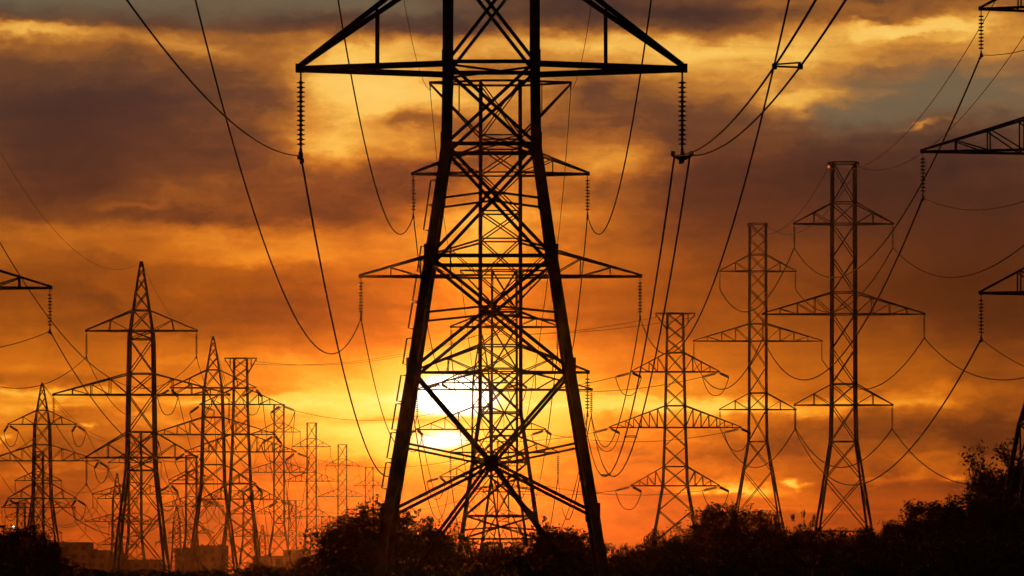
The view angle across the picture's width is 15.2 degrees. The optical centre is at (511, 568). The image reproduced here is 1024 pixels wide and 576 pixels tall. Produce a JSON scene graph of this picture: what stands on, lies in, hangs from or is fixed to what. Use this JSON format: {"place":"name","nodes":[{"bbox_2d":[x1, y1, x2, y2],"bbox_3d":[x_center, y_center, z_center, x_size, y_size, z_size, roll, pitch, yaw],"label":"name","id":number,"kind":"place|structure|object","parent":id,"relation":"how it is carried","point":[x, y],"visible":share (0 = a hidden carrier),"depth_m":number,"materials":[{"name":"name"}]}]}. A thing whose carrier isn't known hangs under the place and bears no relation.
{"place":"outdoors","nodes":[
{"label":"outdoors","id":0,"kind":"place"},
{"bbox_2d":[0,0,1023,570],"label":"sky","id":1,"kind":"structure","parent":0,"point":[123,158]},
{"bbox_2d":[818,527,854,555],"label":"bushy tree","id":2,"kind":"object","parent":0,"point":[838,538],"visible":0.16,"depth_m":299.43,"materials":[{"name":"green plant"}]},
{"bbox_3d":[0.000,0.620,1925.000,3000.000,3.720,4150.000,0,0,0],"label":"ground","id":3,"kind":"structure","parent":0,"visible":0},
{"bbox_2d":[4,503,37,534],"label":"transmission tower","id":4,"kind":"structure","parent":3,"relation":"on","point":[17,516],"depth_m":1299.04,"materials":[{"name":"metal"}]},
{"bbox_2d":[0,522,50,575],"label":"broadleaf tree","id":5,"kind":"object","parent":3,"relation":"on","point":[13,542],"visible":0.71,"depth_m":159.62,"materials":[{"name":"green plant"}]},
{"bbox_2d":[0,270,52,334],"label":"transmission tower","id":6,"kind":"structure","parent":3,"relation":"on","point":[20,287],"depth_m":257.76,"materials":[{"name":"metal"}]},
{"bbox_2d":[1,451,75,545],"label":"transmission tower","id":7,"kind":"structure","parent":3,"relation":"on","point":[43,525],"depth_m":859.59,"materials":[{"name":"metal"}]},
{"bbox_2d":[19,524,70,572],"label":"broadleaf tree","id":8,"kind":"object","parent":3,"relation":"on","point":[46,546],"visible":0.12,"depth_m":165.75,"materials":[{"name":"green plant"}]},
{"bbox_2d":[0,382,108,556],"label":"transmission tower","id":9,"kind":"structure","parent":3,"relation":"on","point":[34,465],"depth_m":670.37,"materials":[{"name":"metal"}]},
{"bbox_2d":[41,542,76,575],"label":"bushy tree","id":10,"kind":"object","parent":3,"relation":"on","point":[52,557],"visible":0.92,"depth_m":157.94,"materials":[{"name":"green plant"}]},
{"bbox_2d":[48,540,93,572],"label":"flat roofed building","id":11,"kind":"structure","parent":3,"relation":"on","point":[81,550],"depth_m":1300.00,"materials":[{"name":"concrete"}]},
{"bbox_2d":[91,548,109,571],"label":"flat roofed building","id":12,"kind":"structure","parent":3,"relation":"on","point":[100,561],"depth_m":1310.00,"materials":[{"name":"concrete"}]},
{"bbox_2d":[85,473,148,572],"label":"transmission tower","id":13,"kind":"structure","parent":3,"relation":"on","point":[111,537],"depth_m":999.39,"materials":[{"name":"metal"}]},
{"bbox_2d":[92,433,177,573],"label":"transmission tower","id":14,"kind":"structure","parent":3,"relation":"on","point":[141,514],"depth_m":883.52,"materials":[{"name":"metal"}]},
{"bbox_2d":[52,261,230,574],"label":"transmission tower","id":15,"kind":"structure","parent":3,"relation":"on","point":[128,435],"depth_m":425.48,"materials":[{"name":"metal"}]},
{"bbox_2d":[0,242,195,388],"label":"power line","id":16,"kind":"object","parent":15,"relation":"attached to","point":[70,343],"visible":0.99,"depth_m":302.40,"materials":[{"name":"metal"}]},
{"bbox_2d":[0,438,195,536],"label":"power line","id":17,"kind":"object","parent":15,"relation":"attached to","point":[76,518],"visible":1,"depth_m":309.85,"materials":[{"name":"metal"}]},
{"bbox_2d":[50,332,228,461],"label":"power line","id":18,"kind":"object","parent":15,"relation":"attached to","point":[111,422],"visible":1,"depth_m":297.37,"materials":[{"name":"metal"}]},
{"bbox_2d":[126,557,162,573],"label":"flat roofed building","id":19,"kind":"structure","parent":3,"relation":"on","point":[152,564],"depth_m":1340.00,"materials":[{"name":"beige brick"}]},
{"bbox_2d":[155,505,196,572],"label":"transmission tower","id":20,"kind":"structure","parent":3,"relation":"on","point":[173,542],"depth_m":1248.96,"materials":[{"name":"metal"}]},
{"bbox_2d":[174,547,191,572],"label":"flat roofed building","id":21,"kind":"structure","parent":3,"relation":"on","point":[177,558],"depth_m":1400.00,"materials":[{"name":"concrete"}]},
{"bbox_2d":[163,455,223,572],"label":"transmission tower","id":22,"kind":"structure","parent":3,"relation":"on","point":[185,536],"depth_m":1034.22,"materials":[{"name":"metal"}]},
{"bbox_2d":[138,336,281,574],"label":"transmission tower","id":23,"kind":"structure","parent":3,"relation":"on","point":[202,483],"depth_m":556.41,"materials":[{"name":"metal"}]},
{"bbox_2d":[262,398,299,527],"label":"power line","id":24,"kind":"object","parent":23,"relation":"attached to","point":[271,469],"visible":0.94,"depth_m":657.70,"materials":[{"name":"metal"}]},
{"bbox_2d":[281,445,315,563],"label":"power line","id":25,"kind":"object","parent":23,"relation":"hanging from","point":[288,504],"visible":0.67,"depth_m":633.83,"materials":[{"name":"metal"}]},
{"bbox_2d":[192,543,228,574],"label":"flat roofed building","id":26,"kind":"structure","parent":3,"relation":"on","point":[207,561],"depth_m":1400.00,"materials":[{"name":"concrete"}]},
{"bbox_2d":[175,357,309,574],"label":"transmission tower","id":27,"kind":"structure","parent":3,"relation":"on","point":[232,451],"depth_m":603.22,"materials":[{"name":"metal"}]},
{"bbox_2d":[228,490,271,568],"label":"transmission tower","id":28,"kind":"structure","parent":3,"relation":"on","point":[243,536],"depth_m":1148.93,"materials":[{"name":"metal"}]},
{"bbox_2d":[243,560,273,574],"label":"bushy tree","id":29,"kind":"object","parent":3,"relation":"on","point":[255,567],"visible":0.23,"depth_m":299.99,"materials":[{"name":"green plant"}]},
{"bbox_2d":[250,525,274,554],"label":"transmission tower","id":30,"kind":"structure","parent":3,"relation":"on","point":[264,538],"depth_m":1698.76,"materials":[{"name":"metal"}]},
{"bbox_2d":[253,553,282,573],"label":"flat roofed building","id":31,"kind":"structure","parent":3,"relation":"on","point":[274,558],"depth_m":1450.00,"materials":[{"name":"beige brick"}]},
{"bbox_2d":[242,404,315,568],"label":"transmission tower","id":32,"kind":"structure","parent":3,"relation":"on","point":[283,489],"depth_m":1128.97,"materials":[{"name":"metal"}]},
{"bbox_2d":[273,500,312,549],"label":"transmission tower","id":33,"kind":"structure","parent":3,"relation":"on","point":[295,521],"depth_m":1798.44,"materials":[{"name":"metal"}]},
{"bbox_2d":[274,555,318,574],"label":"bushy tree","id":34,"kind":"object","parent":3,"relation":"on","point":[294,566],"visible":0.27,"depth_m":299.27,"materials":[{"name":"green plant"}]},
{"bbox_2d":[283,548,312,568],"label":"flat roofed building","id":35,"kind":"structure","parent":3,"relation":"on","point":[294,558],"depth_m":1450.00,"materials":[{"name":"concrete"}]},
{"bbox_2d":[286,423,339,565],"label":"transmission tower","id":36,"kind":"structure","parent":3,"relation":"on","point":[307,516],"depth_m":1248.53,"materials":[{"name":"metal"}]},
{"bbox_2d":[310,521,362,571],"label":"bushy tree","id":37,"kind":"object","parent":3,"relation":"on","point":[329,538],"visible":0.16,"depth_m":199.77,"materials":[{"name":"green plant"}]},
{"bbox_2d":[317,444,366,530],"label":"transmission tower","id":38,"kind":"structure","parent":3,"relation":"on","point":[338,475],"depth_m":1392.44,"materials":[{"name":"metal"}]},
{"bbox_2d":[292,534,398,575],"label":"bushy tree","id":39,"kind":"object","parent":3,"relation":"on","point":[351,553],"visible":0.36,"depth_m":181.34,"materials":[{"name":"black plant"}]},
{"bbox_2d":[296,494,431,567],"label":"broadleaf tree","id":40,"kind":"object","parent":3,"relation":"on","point":[354,526],"visible":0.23,"depth_m":204.29,"materials":[{"name":"black plant"}]},
{"bbox_2d":[348,467,384,524],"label":"transmission tower","id":41,"kind":"structure","parent":3,"relation":"on","point":[372,477],"depth_m":1573.39,"materials":[{"name":"metal"}]},
{"bbox_2d":[355,508,417,552],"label":"broadleaf tree","id":42,"kind":"object","parent":3,"relation":"on","point":[401,523],"visible":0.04,"depth_m":213.82,"materials":[{"name":"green plant"}]},
{"bbox_2d":[359,528,479,575],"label":"bushy tree","id":43,"kind":"object","parent":3,"relation":"on","point":[401,551],"visible":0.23,"depth_m":185.36,"materials":[{"name":"black plant"}]},
{"bbox_2d":[405,508,463,555],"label":"broadleaf tree","id":44,"kind":"object","parent":3,"relation":"on","point":[428,525],"visible":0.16,"depth_m":215.64,"materials":[{"name":"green plant"}]},
{"bbox_2d":[433,517,462,556],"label":"open tree","id":45,"kind":"object","parent":3,"relation":"on","point":[451,536],"visible":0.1,"depth_m":225.13,"materials":[{"name":"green plant"}]},
{"bbox_2d":[455,534,498,573],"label":"bushy tree","id":46,"kind":"object","parent":3,"relation":"on","point":[468,544],"visible":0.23,"depth_m":235.82,"materials":[{"name":"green plant"}]},
{"bbox_2d":[409,335,551,552],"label":"transmission tower","id":47,"kind":"structure","parent":3,"relation":"on","point":[475,366],"depth_m":574.09,"materials":[{"name":"metal"}]},
{"bbox_2d":[295,0,693,575],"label":"transmission tower","id":48,"kind":"structure","parent":3,"relation":"on","point":[391,505],"depth_m":118.60,"materials":[{"name":"metal"}]},
{"bbox_2d":[126,0,299,155],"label":"power line","id":49,"kind":"object","parent":48,"relation":"attached to","point":[160,44],"visible":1,"depth_m":77.17,"materials":[{"name":"metal"}]},
{"bbox_2d":[195,0,360,353],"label":"power line","id":50,"kind":"object","parent":48,"relation":"attached to","point":[246,186],"visible":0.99,"depth_m":149.42,"materials":[{"name":"metal"}]},
{"bbox_2d":[301,164,388,476],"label":"power line","id":51,"kind":"object","parent":48,"relation":"attached to","point":[302,165],"visible":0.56,"depth_m":139.25,"materials":[{"name":"metal"}]},
{"bbox_2d":[337,0,413,234],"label":"power line","id":52,"kind":"object","parent":48,"relation":"attached to","point":[361,126],"visible":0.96,"depth_m":172.91,"materials":[{"name":"metal"}]},
{"bbox_2d":[587,0,651,234],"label":"power line","id":53,"kind":"object","parent":48,"relation":"attached to","point":[631,124],"visible":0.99,"depth_m":172.10,"materials":[{"name":"metal"}]},
{"bbox_2d":[584,157,689,476],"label":"bundled line","id":54,"kind":"object","parent":48,"relation":"attached to","point":[609,474],"visible":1,"depth_m":142.25,"materials":[{"name":"metal"}]},
{"bbox_2d":[640,0,789,353],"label":"power line","id":55,"kind":"object","parent":48,"relation":"attached to","point":[786,11],"visible":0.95,"depth_m":148.47,"materials":[{"name":"metal"}]},
{"bbox_2d":[674,0,846,155],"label":"bundled line","id":56,"kind":"object","parent":48,"relation":"attached to","point":[777,64],"visible":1,"depth_m":74.25,"materials":[{"name":"metal"}]},
{"bbox_2d":[359,79,641,554],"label":"transmission tower","id":57,"kind":"structure","parent":3,"relation":"on","point":[479,346],"depth_m":267.08,"materials":[{"name":"metal"}]},
{"bbox_2d":[361,322,417,440],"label":"power line","id":58,"kind":"object","parent":57,"relation":"attached to","point":[375,386],"visible":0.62,"depth_m":296.13,"materials":[{"name":"metal"}]},
{"bbox_2d":[413,219,450,374],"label":"power line","id":59,"kind":"object","parent":57,"relation":"attached to","point":[420,279],"visible":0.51,"depth_m":285.20,"materials":[{"name":"metal"}]},
{"bbox_2d":[414,418,450,519],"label":"power line","id":60,"kind":"object","parent":57,"relation":"attached to","point":[423,476],"visible":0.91,"depth_m":302.62,"materials":[{"name":"metal"}]},
{"bbox_2d":[557,90,570,243],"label":"earth wire","id":61,"kind":"object","parent":57,"relation":"attached to","point":[565,161],"visible":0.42,"depth_m":290.46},
{"bbox_2d":[557,219,587,367],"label":"power line","id":62,"kind":"object","parent":57,"relation":"attached to","point":[580,287],"visible":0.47,"depth_m":294.37,"materials":[{"name":"metal"}]},
{"bbox_2d":[592,322,639,446],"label":"power line","id":63,"kind":"object","parent":57,"relation":"attached to","point":[626,390],"visible":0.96,"depth_m":299.48,"materials":[{"name":"metal"}]},
{"bbox_2d":[472,536,528,564],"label":"bushy tree","id":64,"kind":"object","parent":3,"relation":"on","point":[512,549],"visible":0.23,"depth_m":239.96,"materials":[{"name":"black plant"}]},
{"bbox_2d":[473,441,529,547],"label":"transmission tower","id":65,"kind":"structure","parent":3,"relation":"on","point":[498,444],"depth_m":898.64,"materials":[{"name":"metal"}]},
{"bbox_2d":[416,269,592,554],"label":"transmission tower","id":66,"kind":"structure","parent":3,"relation":"on","point":[491,389],"depth_m":435.87,"materials":[{"name":"metal"}]},
{"bbox_2d":[451,358,484,509],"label":"power line","id":67,"kind":"object","parent":66,"relation":"hanging from","point":[461,439],"visible":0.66,"depth_m":515.14,"materials":[{"name":"metal"}]},
{"bbox_2d":[521,355,557,509],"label":"power line","id":68,"kind":"object","parent":66,"relation":"attached to","point":[546,439],"visible":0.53,"depth_m":512.27,"materials":[{"name":"metal"}]},
{"bbox_2d":[0,524,1023,575],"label":"undergrowth","id":69,"kind":"object","parent":3,"relation":"on","point":[814,562],"visible":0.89,"depth_m":161.94,"materials":[{"name":"black plant"}]},
{"bbox_2d":[514,523,536,554],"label":"shrub","id":70,"kind":"object","parent":3,"relation":"on","point":[523,535],"visible":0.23,"depth_m":243.77,"materials":[{"name":"black plant"}]},
{"bbox_2d":[516,515,569,567],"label":"broadleaf tree","id":71,"kind":"object","parent":3,"relation":"on","point":[537,548],"visible":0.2,"depth_m":235.28,"materials":[{"name":"black plant"}]},
{"bbox_2d":[541,524,591,562],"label":"broadleaf tree","id":72,"kind":"object","parent":3,"relation":"on","point":[574,537],"visible":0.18,"depth_m":231.46,"materials":[{"name":"black plant"}]},
{"bbox_2d":[530,536,616,575],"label":"bushy tree","id":73,"kind":"object","parent":3,"relation":"on","point":[576,554],"visible":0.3,"depth_m":189.99,"materials":[{"name":"black plant"}]},
{"bbox_2d":[604,538,624,565],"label":"open tree","id":74,"kind":"object","parent":3,"relation":"on","point":[617,556],"visible":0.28,"depth_m":239.46,"materials":[{"name":"black plant"}]},
{"bbox_2d":[612,539,656,566],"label":"bushy tree","id":75,"kind":"object","parent":3,"relation":"on","point":[632,554],"visible":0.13,"depth_m":249.41,"materials":[{"name":"black plant"}]},
{"bbox_2d":[641,528,681,555],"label":"bushy tree","id":76,"kind":"object","parent":3,"relation":"on","point":[653,538],"visible":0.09,"depth_m":279.90,"materials":[{"name":"black plant"}]},
{"bbox_2d":[593,312,750,547],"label":"transmission tower","id":77,"kind":"structure","parent":3,"relation":"on","point":[685,427],"depth_m":538.96,"materials":[{"name":"metal"}]},
{"bbox_2d":[661,522,709,552],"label":"broadleaf tree","id":78,"kind":"object","parent":3,"relation":"on","point":[697,536],"visible":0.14,"depth_m":289.50,"materials":[{"name":"black plant"}]},
{"bbox_2d":[610,533,778,575],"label":"bushy tree","id":79,"kind":"object","parent":3,"relation":"on","point":[675,546],"visible":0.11,"depth_m":238.85,"materials":[{"name":"black plant"}]},
{"bbox_2d":[682,499,755,549],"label":"broadleaf tree","id":80,"kind":"object","parent":3,"relation":"on","point":[717,519],"visible":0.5,"depth_m":299.10,"materials":[{"name":"black plant"}]},
{"bbox_2d":[730,503,781,552],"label":"broadleaf tree","id":81,"kind":"object","parent":3,"relation":"on","point":[754,521],"visible":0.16,"depth_m":309.36,"materials":[{"name":"black plant"}]},
{"bbox_2d":[693,223,822,531],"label":"transmission tower","id":82,"kind":"structure","parent":3,"relation":"on","point":[765,392],"depth_m":610.97,"materials":[{"name":"metal"}]},
{"bbox_2d":[750,510,790,554],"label":"bushy tree","id":83,"kind":"object","parent":3,"relation":"on","point":[766,530],"visible":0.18,"depth_m":299.58,"materials":[{"name":"black plant"}]},
{"bbox_2d":[788,510,812,538],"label":"shrub","id":84,"kind":"object","parent":3,"relation":"on","point":[793,520],"visible":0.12,"depth_m":279.65,"materials":[{"name":"black plant"}]},
{"bbox_2d":[758,525,844,568],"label":"bushy tree","id":85,"kind":"object","parent":3,"relation":"on","point":[804,539],"visible":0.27,"depth_m":260.93,"materials":[{"name":"black plant"}]},
{"bbox_2d":[799,514,821,534],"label":"shrub","id":86,"kind":"object","parent":3,"relation":"on","point":[814,524],"visible":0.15,"depth_m":285.05,"materials":[{"name":"black plant"}]},
{"bbox_2d":[761,161,925,541],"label":"transmission tower","id":87,"kind":"structure","parent":3,"relation":"on","point":[832,314],"depth_m":469.28,"materials":[{"name":"metal"}]},
{"bbox_2d":[693,338,762,389],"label":"power line","id":88,"kind":"object","parent":87,"relation":"hanging from","point":[740,377],"visible":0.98,"depth_m":514.42,"materials":[{"name":"metal"}]},
{"bbox_2d":[720,248,793,311],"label":"power line","id":89,"kind":"object","parent":87,"relation":"hanging from","point":[769,294],"visible":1,"depth_m":511.62,"materials":[{"name":"metal"}]},
{"bbox_2d":[720,428,794,467],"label":"power line","id":90,"kind":"object","parent":87,"relation":"hanging from","point":[762,465],"visible":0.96,"depth_m":531.72,"materials":[{"name":"metal"}]},
{"bbox_2d":[763,199,922,379],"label":"power line","id":91,"kind":"object","parent":87,"relation":"attached to","point":[872,307],"visible":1,"depth_m":283.81,"materials":[{"name":"metal"}]},
{"bbox_2d":[795,248,892,311],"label":"power line","id":92,"kind":"object","parent":87,"relation":"hanging from","point":[859,295],"visible":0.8,"depth_m":507.37,"materials":[{"name":"metal"}]},
{"bbox_2d":[796,429,891,467],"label":"power line","id":93,"kind":"object","parent":87,"relation":"hanging from","point":[850,465],"visible":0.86,"depth_m":522.12,"materials":[{"name":"metal"}]},
{"bbox_2d":[821,338,923,389],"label":"power line","id":94,"kind":"object","parent":87,"relation":"hanging from","point":[889,378],"visible":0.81,"depth_m":512.37,"materials":[{"name":"metal"}]},
{"bbox_2d":[794,56,980,277],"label":"power line","id":95,"kind":"object","parent":87,"relation":"attached to","point":[921,182],"visible":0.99,"depth_m":287.55,"materials":[{"name":"metal"}]},
{"bbox_2d":[795,340,980,485],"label":"power line","id":96,"kind":"object","parent":87,"relation":"hanging from","point":[916,440],"visible":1,"depth_m":292.28,"materials":[{"name":"metal"}]},
{"bbox_2d":[829,2,994,169],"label":"earth wire","id":97,"kind":"object","parent":87,"relation":"attached to","point":[933,99],"visible":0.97,"depth_m":322.85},
{"bbox_2d":[892,429,970,484],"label":"power line","id":98,"kind":"object","parent":87,"relation":"hanging from","point":[925,465],"visible":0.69,"depth_m":422.25,"materials":[{"name":"metal"}]},
{"bbox_2d":[862,36,1023,169],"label":"earth wire","id":99,"kind":"object","parent":87,"relation":"attached to","point":[968,109],"visible":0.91,"depth_m":327.49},
{"bbox_2d":[893,245,1023,277],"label":"power line","id":100,"kind":"object","parent":87,"relation":"hanging from","point":[965,275],"visible":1,"depth_m":376.89,"materials":[{"name":"metal"}]},
{"bbox_2d":[924,338,1023,379],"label":"power line","id":101,"kind":"object","parent":87,"relation":"hanging from","point":[968,372],"visible":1,"depth_m":413.92,"materials":[{"name":"metal"}]},
{"bbox_2d":[843,523,882,554],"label":"bushy tree","id":102,"kind":"object","parent":3,"relation":"on","point":[860,537],"visible":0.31,"depth_m":289.05,"materials":[{"name":"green plant"}]},
{"bbox_2d":[870,515,905,550],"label":"broadleaf tree","id":103,"kind":"object","parent":3,"relation":"on","point":[890,525],"visible":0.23,"depth_m":279.70,"materials":[{"name":"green plant"}]},
{"bbox_2d":[879,499,959,542],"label":"broadleaf tree","id":104,"kind":"object","parent":3,"relation":"on","point":[907,532],"visible":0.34,"depth_m":269.14,"materials":[{"name":"black plant"}]},
{"bbox_2d":[912,485,999,540],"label":"broadleaf tree","id":105,"kind":"object","parent":3,"relation":"on","point":[953,518],"visible":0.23,"depth_m":231.15,"materials":[{"name":"black plant"}]},
{"bbox_2d":[920,0,1023,510],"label":"transmission tower","id":106,"kind":"structure","parent":3,"relation":"on","point":[1020,422],"depth_m":241.88,"materials":[{"name":"metal"}]},
{"bbox_2d":[958,477,1023,545],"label":"broadleaf tree","id":107,"kind":"object","parent":3,"relation":"on","point":[986,518],"visible":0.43,"depth_m":224.09,"materials":[{"name":"black plant"}]},
{"bbox_2d":[958,440,1023,513],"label":"open tree","id":108,"kind":"object","parent":3,"relation":"on","point":[985,474],"visible":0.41,"depth_m":261.04,"materials":[{"name":"black plant"}]},
{"bbox_2d":[992,436,1023,502],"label":"open tree","id":109,"kind":"object","parent":3,"relation":"on","point":[1002,456],"visible":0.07,"depth_m":265.45,"materials":[{"name":"black plant"}]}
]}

